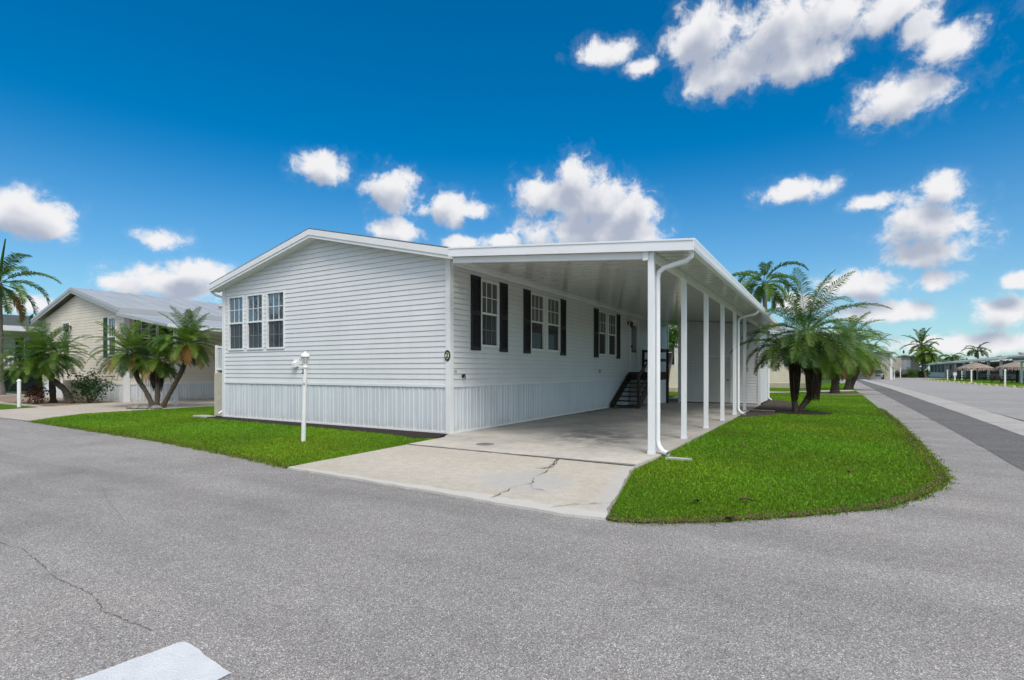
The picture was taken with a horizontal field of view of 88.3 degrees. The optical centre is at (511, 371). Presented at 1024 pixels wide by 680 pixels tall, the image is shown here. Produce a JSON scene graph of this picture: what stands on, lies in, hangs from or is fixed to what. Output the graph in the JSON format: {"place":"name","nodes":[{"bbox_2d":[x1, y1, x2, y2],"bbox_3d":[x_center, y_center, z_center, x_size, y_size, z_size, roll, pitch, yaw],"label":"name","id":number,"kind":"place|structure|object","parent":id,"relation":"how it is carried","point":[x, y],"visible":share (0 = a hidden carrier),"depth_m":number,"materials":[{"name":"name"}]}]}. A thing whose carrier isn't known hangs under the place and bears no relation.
{"place":"outdoors","nodes":[
{"label":"outdoors","id":0,"kind":"place"},
{"bbox_2d":[0,404,30,408],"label":"verge","id":1,"kind":"structure","parent":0,"point":[4,406],"depth_m":19.76,"materials":[{"name":"green plant"}]},
{"bbox_2d":[17,379,21,406],"bbox_3d":[-18.153,0.809,19.405,0.140,1.050,0.133,0,0,31],"label":"marker post","id":2,"kind":"object","parent":1,"relation":"on","point":[19,381],"visible":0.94,"depth_m":19.37,"materials":[{"name":"white paint"}]},
{"bbox_2d":[63,380,94,400],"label":"wall","id":3,"kind":"structure","parent":0,"point":[66,383],"depth_m":23.30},
{"bbox_2d":[0,398,213,420],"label":"neighbour driveway","id":4,"kind":"structure","parent":0,"point":[34,413],"depth_m":18.24,"materials":[{"name":"concrete"}]},
{"bbox_2d":[129,405,140,408],"bbox_3d":[-13.242,1.285,18.554,0.433,0.238,0.360,0,0,31],"label":"edging stone","id":5,"kind":"object","parent":4,"relation":"on","point":[134,407],"visible":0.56,"depth_m":18.42,"materials":[{"name":"grey stone"}]},
{"bbox_2d":[138,405,148,408],"bbox_3d":[-12.928,1.285,18.503,0.338,0.212,0.330,0,0,-24],"label":"edging stone","id":6,"kind":"object","parent":4,"relation":"on","point":[144,407],"visible":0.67,"depth_m":18.41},
{"bbox_2d":[83,306,221,407],"bbox_3d":[-12.809,-0.475,19.304,4.880,3.719,2.769,0,0,2],"label":"date palm","id":7,"kind":"object","parent":4,"relation":"on","point":[134,362],"visible":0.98,"depth_m":19.01,"materials":[{"name":"green plant"}]},
{"bbox_2d":[150,404,162,408],"bbox_3d":[-12.530,1.284,18.552,0.388,0.241,0.358,0,0,-26],"label":"edging stone","id":8,"kind":"object","parent":4,"relation":"on","point":[156,406],"visible":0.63,"depth_m":18.46,"materials":[{"name":"grey stone"}]},
{"bbox_2d":[116,312,221,404],"bbox_3d":[-10.700,-0.585,28.096,4.300,3.813,16.270,0,0,31],"label":"carport","id":9,"kind":"object","parent":4,"relation":"on","point":[160,320],"visible":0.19,"depth_m":21.52,"materials":[{"name":"metal"}]},
{"bbox_2d":[24,406,435,467],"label":"lawn grass","id":10,"kind":"structure","parent":0,"point":[157,425],"depth_m":10.81,"materials":[{"name":"green plant"}]},
{"bbox_2d":[300,351,309,441],"bbox_3d":[-3.859,0.479,9.832,0.188,1.714,0.182,0,0,31],"label":"lamp post","id":11,"kind":"object","parent":10,"relation":"on","point":[305,356],"visible":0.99,"depth_m":9.81,"materials":[{"name":"white metal"}]},
{"bbox_2d":[287,444,634,519],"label":"driveway","id":12,"kind":"structure","parent":0,"point":[478,476],"depth_m":6.62,"materials":[{"name":"concrete"}]},
{"bbox_2d":[413,444,635,465],"bbox_3d":[-0.077,1.298,8.372,4.152,0.001,0.122,0,0,31],"label":"driveway joint","id":13,"kind":"object","parent":12,"relation":"on","point":[555,457],"visible":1,"depth_m":7.75,"materials":[{"name":"grey concrete"}]},
{"bbox_2d":[0,379,1023,679],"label":"road","id":14,"kind":"structure","parent":0,"point":[240,569],"depth_m":3.38,"materials":[{"name":"grey asphalt"}]},
{"bbox_2d":[0,401,43,406],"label":"garden kerb","id":15,"kind":"structure","parent":14,"relation":"on","point":[21,404],"depth_m":20.38,"materials":[{"name":"concrete"}]},
{"bbox_2d":[3,314,42,390],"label":"porch house","id":16,"kind":"structure","parent":14,"relation":"on","point":[11,324],"depth_m":36.02,"materials":[{"name":"grey"}]},
{"bbox_2d":[0,239,62,394],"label":"foxtail palm","id":17,"kind":"object","parent":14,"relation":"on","point":[15,300],"visible":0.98,"depth_m":29.96,"materials":[{"name":"green plant"}]},
{"bbox_2d":[0,396,115,405],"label":"gravel bed","id":18,"kind":"object","parent":14,"relation":"on","point":[13,399],"visible":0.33,"depth_m":23.00,"materials":[{"name":"gravel"}]},
{"bbox_2d":[22,382,53,403],"bbox_3d":[-19.156,0.882,21.279,1.095,0.978,0.945,0,0,31],"label":"shrub","id":19,"kind":"object","parent":18,"relation":"on","point":[28,393],"visible":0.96,"depth_m":21.17,"materials":[{"name":"red plant"}]},
{"bbox_2d":[0,318,96,403],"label":"date palm","id":20,"kind":"object","parent":18,"relation":"on","point":[44,365],"visible":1,"depth_m":21.18,"materials":[{"name":"green plant"}]},
{"bbox_2d":[63,368,115,402],"bbox_3d":[-17.628,0.686,22.096,2.205,1.692,1.786,0,0,31],"label":"shrub","id":21,"kind":"object","parent":18,"relation":"on","point":[86,390],"visible":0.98,"depth_m":21.92,"materials":[{"name":"green plant"}]},
{"bbox_2d":[0,542,150,629],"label":"road crack","id":22,"kind":"object","parent":14,"relation":"on","point":[82,590],"visible":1,"depth_m":3.07,"materials":[{"name":"grey asphalt"}]},
{"bbox_2d":[31,287,221,401],"bbox_3d":[-16.133,-1.317,32.209,9.610,5.302,17.615,0,0,31],"label":"manufactured home","id":23,"kind":"object","parent":14,"relation":"on","point":[80,312],"visible":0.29,"depth_m":24.61,"materials":[{"name":"beige plastic"}]},
{"bbox_2d":[62,322,69,353],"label":"window","id":24,"kind":"structure","parent":23,"relation":"in","point":[67,323],"depth_m":25.65,"materials":[{"name":"grey"}]},
{"bbox_2d":[108,317,115,355],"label":"window","id":25,"kind":"structure","parent":23,"relation":"in","point":[112,320],"depth_m":23.24,"materials":[{"name":"grey"}]},
{"bbox_2d":[133,319,157,357],"bbox_3d":[-16.207,-1.471,23.287,0.070,1.710,0.980,0,0,31],"label":"window","id":26,"kind":"structure","parent":23,"relation":"in","point":[142,326],"depth_m":23.37,"materials":[{"name":"white glass"}]},
{"bbox_2d":[158,326,179,357],"bbox_3d":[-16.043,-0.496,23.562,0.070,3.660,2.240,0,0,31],"label":"window","id":27,"kind":"structure","parent":23,"relation":"in","point":[166,330],"depth_m":24.04,"materials":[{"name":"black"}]},
{"bbox_2d":[75,642,230,679],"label":"road marking","id":28,"kind":"object","parent":14,"relation":"on","point":[182,661],"visible":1,"depth_m":2.36,"materials":[{"name":"white paint"}]},
{"bbox_2d":[214,345,221,415],"bbox_3d":[-7.806,0.274,16.875,0.925,2.120,2.950,0,0,31],"label":"side porch","id":29,"kind":"object","parent":14,"relation":"on","point":[217,391],"visible":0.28,"depth_m":15.78,"materials":[{"name":"beige paint"}]},
{"bbox_2d":[206,416,446,438],"bbox_3d":[-5.010,1.313,12.916,8.839,0.030,0.909,0,0,34],"label":"mulch bed","id":30,"kind":"object","parent":14,"relation":"on","point":[413,434],"visible":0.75,"depth_m":11.96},
{"bbox_2d":[193,415,214,417],"bbox_3d":[-8.876,1.304,15.190,0.650,0.060,0.300,0,0,31],"label":"paving slab","id":31,"kind":"object","parent":30,"relation":"on","point":[205,416],"depth_m":15.19,"materials":[{"name":"grey concrete"}]},
{"bbox_2d":[206,228,668,433],"bbox_3d":[-0.374,-1.076,20.524,8.762,4.820,17.952,0,0,31],"label":"manufactured home","id":32,"kind":"object","parent":14,"relation":"on","point":[386,333],"visible":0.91,"depth_m":12.90,"materials":[{"name":"white plastic"}]},
{"bbox_2d":[228,295,243,350],"bbox_3d":[-7.753,-1.351,14.827,0.740,1.520,0.070,0,0,31],"label":"window","id":33,"kind":"structure","parent":32,"relation":"in","point":[235,303],"depth_m":14.87,"materials":[{"name":"grey glass"}]},
{"bbox_2d":[246,293,263,349],"bbox_3d":[-7.002,-1.351,14.377,0.750,1.520,0.070,0,0,31],"label":"window","id":34,"kind":"structure","parent":32,"relation":"in","point":[254,302],"depth_m":14.42,"materials":[{"name":"grey"}]},
{"bbox_2d":[266,290,284,348],"bbox_3d":[-6.234,-1.351,13.917,0.760,1.520,0.070,0,0,31],"label":"window","id":35,"kind":"structure","parent":32,"relation":"in","point":[275,300],"depth_m":13.95,"materials":[{"name":"grey"}]},
{"bbox_2d":[481,279,498,347],"bbox_3d":[-0.520,-1.326,12.249,0.070,1.530,0.770,0,0,31],"label":"window","id":36,"kind":"structure","parent":32,"relation":"in","point":[489,289],"depth_m":12.29,"materials":[{"name":"clear glass"}]},
{"bbox_2d":[531,292,544,350],"bbox_3d":[0.683,-1.326,14.257,0.070,1.530,0.790,0,0,31],"label":"window","id":37,"kind":"structure","parent":32,"relation":"in","point":[537,300],"depth_m":14.33,"materials":[{"name":"white glass"}]},
{"bbox_2d":[547,296,559,351],"bbox_3d":[1.181,-1.326,15.089,0.070,1.530,0.830,0,0,31],"label":"window","id":38,"kind":"structure","parent":32,"relation":"in","point":[553,305],"depth_m":15.14,"materials":[{"name":"white glass"}]},
{"bbox_2d":[599,310,606,354],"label":"window","id":39,"kind":"structure","parent":32,"relation":"in","point":[602,315],"depth_m":18.47,"materials":[{"name":"white glass"}]},
{"bbox_2d":[608,313,616,355],"bbox_3d":[3.647,-1.326,19.207,0.070,1.530,0.810,0,0,31],"label":"window","id":40,"kind":"structure","parent":32,"relation":"in","point":[612,318],"depth_m":19.30,"materials":[{"name":"white glass"}]},
{"bbox_2d":[629,319,638,371],"bbox_3d":[4.964,-0.976,21.362,0.115,2.220,1.170,0,0,31],"label":"door","id":41,"kind":"structure","parent":32,"relation":"in","point":[633,331],"depth_m":21.41,"materials":[{"name":"paint"}]},
{"bbox_2d":[626,525,964,537],"bbox_3d":[2.364,1.330,4.308,3.221,0.001,0.199,0,0,-5],"label":"road crack","id":42,"kind":"object","parent":14,"relation":"on","point":[835,536],"visible":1,"depth_m":4.24,"materials":[{"name":"grey asphalt"}]},
{"bbox_2d":[856,379,1023,469],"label":"road patch","id":43,"kind":"object","parent":14,"relation":"on","point":[1006,445],"visible":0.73,"depth_m":12.36,"materials":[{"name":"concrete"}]},
{"bbox_2d":[860,379,1023,435],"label":"gutter strip","id":44,"kind":"object","parent":14,"relation":"on","point":[1009,424],"visible":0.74,"depth_m":17.37,"materials":[{"name":"grey concrete"}]},
{"bbox_2d":[0,0,1023,369],"label":"sky","id":45,"kind":"structure","parent":0,"point":[157,148],"materials":[{"name":"blue"}]},
{"bbox_2d":[6,372,1022,420],"bbox_3d":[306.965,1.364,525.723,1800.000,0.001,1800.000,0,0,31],"label":"ground","id":46,"kind":"structure","parent":0,"point":[823,381],"depth_m":35.58,"materials":[{"name":"grey"}]},
{"bbox_2d":[678,321,771,403],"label":"storage shed","id":47,"kind":"structure","parent":46,"relation":"on","point":[757,389],"depth_m":21.59,"materials":[{"name":"white plastic"}]},
{"bbox_2d":[709,355,731,402],"bbox_3d":[8.415,0.319,21.495,1.000,1.930,0.115,0,0,31],"label":"door","id":48,"kind":"structure","parent":47,"relation":"in","point":[714,361],"depth_m":21.51,"materials":[{"name":"paint"}]},
{"bbox_2d":[825,319,900,389],"bbox_3d":[24.524,-1.178,37.580,5.217,5.177,4.962,0,0,31],"label":"date palm","id":49,"kind":"object","parent":46,"relation":"on","point":[850,383],"visible":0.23,"depth_m":36.98,"materials":[{"name":"green plant"}]},
{"bbox_2d":[893,370,901,377],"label":"shrub","id":50,"kind":"object","parent":46,"relation":"on","point":[897,373],"visible":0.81,"depth_m":108.92,"materials":[{"name":"green plant"}]},
{"bbox_2d":[903,366,919,377],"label":"shrub","id":51,"kind":"object","parent":46,"relation":"on","point":[912,372],"visible":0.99,"depth_m":108.09,"materials":[{"name":"green plant"}]},
{"bbox_2d":[899,328,943,377],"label":"coconut palm","id":52,"kind":"object","parent":46,"relation":"on","point":[920,339],"visible":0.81,"depth_m":109.60,"materials":[{"name":"green plant"}]},
{"bbox_2d":[915,368,930,377],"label":"shrub","id":53,"kind":"object","parent":46,"relation":"on","point":[921,373],"visible":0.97,"depth_m":108.06,"materials":[{"name":"green plant"}]},
{"bbox_2d":[910,341,943,377],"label":"coconut palm","id":54,"kind":"object","parent":46,"relation":"on","point":[927,356],"visible":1,"depth_m":107.19,"materials":[{"name":"green plant"}]},
{"bbox_2d":[920,355,948,366],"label":"coconut palm","id":55,"kind":"object","parent":46,"relation":"on","point":[940,360],"visible":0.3,"depth_m":135.97,"materials":[{"name":"green plant"}]},
{"bbox_2d":[869,378,1023,420],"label":"parking lot","id":56,"kind":"structure","parent":46,"relation":"on","point":[1005,401],"depth_m":31.59,"materials":[{"name":"grey asphalt"}]},
{"bbox_2d":[840,351,900,379],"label":"house","id":57,"kind":"structure","parent":56,"relation":"on","point":[896,365],"depth_m":90.03,"materials":[{"name":"metal"}]},
{"bbox_2d":[875,370,883,378],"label":"parked car","id":58,"kind":"object","parent":56,"relation":"on","point":[880,375],"visible":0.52,"depth_m":90.58,"materials":[{"name":"silver metal"}]},
{"bbox_2d":[939,352,965,363],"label":"coconut palm","id":59,"kind":"object","parent":46,"relation":"on","point":[954,357],"visible":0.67,"depth_m":134.37,"materials":[{"name":"green plant"}]},
{"bbox_2d":[896,350,1010,375],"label":"tree line","id":60,"kind":"object","parent":46,"relation":"on","point":[926,367],"visible":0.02,"depth_m":150.46,"materials":[{"name":"green plant"}]},
{"bbox_2d":[961,342,991,358],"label":"coconut palm","id":61,"kind":"object","parent":46,"relation":"on","point":[977,351],"visible":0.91,"depth_m":128.42,"materials":[{"name":"green plant"}]},
{"bbox_2d":[407,396,760,466],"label":"carport slab","id":62,"kind":"structure","parent":0,"point":[618,434],"depth_m":10.86,"materials":[{"name":"concrete"}]},
{"bbox_2d":[476,443,493,444],"bbox_3d":[-0.480,1.299,9.405,0.330,0.004,0.330,0,0,31],"label":"drain cover","id":63,"kind":"object","parent":62,"relation":"on","point":[485,444],"visible":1,"depth_m":9.35,"materials":[{"name":"grey metal"}]},
{"bbox_2d":[448,238,782,455],"bbox_3d":[5.266,-0.542,16.980,5.016,3.722,18.287,0,0,31],"label":"carport","id":64,"kind":"object","parent":62,"relation":"on","point":[655,283],"visible":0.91,"depth_m":10.74,"materials":[{"name":"white metal"}]},
{"bbox_2d":[610,349,668,408],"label":"entry stairs","id":65,"kind":"structure","parent":62,"relation":"on","point":[638,383],"depth_m":20.41,"materials":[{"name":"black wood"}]},
{"bbox_2d":[606,383,958,525],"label":"lawn grass","id":66,"kind":"structure","parent":0,"point":[856,402],"depth_m":7.21,"materials":[{"name":"green plant"}]},
{"bbox_2d":[669,325,677,377],"bbox_3d":[8.493,-0.776,27.983,1.522,4.235,1.559,0,0,14],"label":"plumeria tree","id":67,"kind":"object","parent":66,"relation":"on","point":[673,334],"visible":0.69,"depth_m":27.82,"materials":[{"name":"green plant"}]},
{"bbox_2d":[669,325,677,391],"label":"house behind","id":68,"kind":"structure","parent":66,"relation":"on","point":[673,382],"depth_m":33.78,"materials":[{"name":"beige"}]},
{"bbox_2d":[669,341,674,365],"bbox_3d":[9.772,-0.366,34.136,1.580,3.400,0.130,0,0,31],"label":"window","id":69,"kind":"structure","parent":68,"relation":"in","point":[673,361],"depth_m":33.87,"materials":[{"name":"white"}]},
{"bbox_2d":[665,457,691,460],"bbox_3d":[2.480,1.312,7.848,0.367,0.045,0.109,0,0,28],"label":"splash block","id":70,"kind":"object","parent":66,"relation":"on","point":[678,458],"depth_m":7.81,"materials":[{"name":"white concrete"}]},
{"bbox_2d":[738,410,781,416],"bbox_3d":[7.538,1.319,16.009,1.067,0.030,3.334,0,0,31],"label":"soil bed","id":71,"kind":"object","parent":66,"relation":"on","point":[754,413],"visible":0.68,"depth_m":16.28,"materials":[{"name":"brown soil"}]},
{"bbox_2d":[731,261,808,308],"bbox_3d":[14.236,-2.398,29.952,4.643,7.503,4.389,0,0,31],"label":"foxtail palm","id":72,"kind":"object","parent":66,"relation":"on","point":[761,290],"visible":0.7,"depth_m":29.68,"materials":[{"name":"green plant"}]},
{"bbox_2d":[755,400,798,409],"bbox_3d":[10.648,1.319,20.695,1.582,0.030,7.034,0,0,31],"label":"soil bed","id":73,"kind":"object","parent":66,"relation":"on","point":[776,405],"visible":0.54,"depth_m":20.09,"materials":[{"name":"brown soil"}]},
{"bbox_2d":[768,327,811,387],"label":"house behind","id":74,"kind":"structure","parent":66,"relation":"on","point":[778,379],"depth_m":41.74,"materials":[{"name":"beige"}]},
{"bbox_2d":[774,410,831,414],"bbox_3d":[9.198,1.308,16.680,1.607,0.040,1.513,0,0,31],"label":"mulch ring","id":75,"kind":"object","parent":66,"relation":"on","point":[803,412],"visible":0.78,"depth_m":16.47,"materials":[{"name":"brown soil"}]},
{"bbox_2d":[730,267,890,411],"bbox_3d":[9.433,-0.911,16.899,4.508,4.600,3.815,0,0,31],"label":"date palm","id":76,"kind":"object","parent":75,"relation":"on","point":[805,349],"visible":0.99,"depth_m":16.43,"materials":[{"name":"green plant"}]},
{"bbox_2d":[805,392,863,394],"bbox_3d":[18.677,1.309,30.692,3.074,0.050,3.171,0,0,31],"label":"gravel ring","id":77,"kind":"object","parent":66,"relation":"on","point":[824,393],"visible":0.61,"depth_m":30.47,"materials":[{"name":"beige gravel"}]},
{"bbox_2d":[802,311,891,393],"bbox_3d":[19.100,-1.063,30.472,4.927,4.818,5.027,0,0,31],"label":"date palm","id":78,"kind":"object","parent":66,"relation":"on","point":[834,378],"visible":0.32,"depth_m":29.91,"materials":[{"name":"green plant"}]},
{"bbox_2d":[769,390,853,392],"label":"back path","id":79,"kind":"structure","parent":0,"point":[801,391],"depth_m":33.91,"materials":[{"name":"concrete"}]},
{"bbox_2d":[884,372,889,378],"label":"concrete steps","id":80,"kind":"structure","parent":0,"point":[887,376],"depth_m":89.30,"materials":[{"name":"beige paint"}]},
{"bbox_2d":[893,355,918,377],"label":"gable house","id":81,"kind":"structure","parent":0,"point":[906,361],"depth_m":110.74,"materials":[{"name":"metal"}]},
{"bbox_2d":[901,360,910,368],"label":"window","id":82,"kind":"structure","parent":81,"relation":"in","point":[904,363],"depth_m":110.91,"materials":[{"name":"white"}]},
{"bbox_2d":[927,378,1023,386],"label":"park lawn","id":83,"kind":"structure","parent":0,"point":[995,381],"depth_m":68.28,"materials":[{"name":"green plant"}]},
{"bbox_2d":[948,375,968,379],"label":"picnic table","id":84,"kind":"object","parent":83,"relation":"on","point":[958,377],"visible":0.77,"depth_m":77.17,"materials":[{"name":"red wood"}]},
{"bbox_2d":[953,362,994,380],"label":"tiki hut","id":85,"kind":"object","parent":83,"relation":"on","point":[975,367],"visible":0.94,"depth_m":74.76,"materials":[{"name":"brown wood"}]},
{"bbox_2d":[926,352,1023,380],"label":"community hall","id":86,"kind":"structure","parent":83,"relation":"on","point":[939,369],"depth_m":100.35,"materials":[{"name":"black"}]},
{"bbox_2d":[931,364,943,371],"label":"screen window","id":87,"kind":"structure","parent":86,"relation":"in","point":[939,365],"depth_m":122.14,"materials":[{"name":"black glass"}]},
{"bbox_2d":[981,375,1001,380],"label":"picnic table","id":88,"kind":"object","parent":83,"relation":"on","point":[990,377],"visible":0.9,"depth_m":75.16,"materials":[{"name":"red wood"}]},
{"bbox_2d":[990,376,1013,382],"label":"picnic table","id":89,"kind":"object","parent":83,"relation":"on","point":[1001,379],"visible":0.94,"depth_m":61.65,"materials":[{"name":"red wood"}]},
{"bbox_2d":[1004,369,1005,384],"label":"white post","id":90,"kind":"object","parent":83,"relation":"on","point":[1005,377],"visible":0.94,"depth_m":49.82,"materials":[{"name":"paint"}]},
{"bbox_2d":[992,361,1023,382],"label":"tiki hut","id":91,"kind":"object","parent":83,"relation":"on","point":[1014,366],"visible":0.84,"depth_m":61.33,"materials":[{"name":"brown wood"}]},
{"bbox_2d":[1013,360,1023,382],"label":"shade canopy","id":92,"kind":"object","parent":83,"relation":"on","point":[1021,371],"visible":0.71,"depth_m":58.07,"materials":[{"name":"white metal"}]}
]}

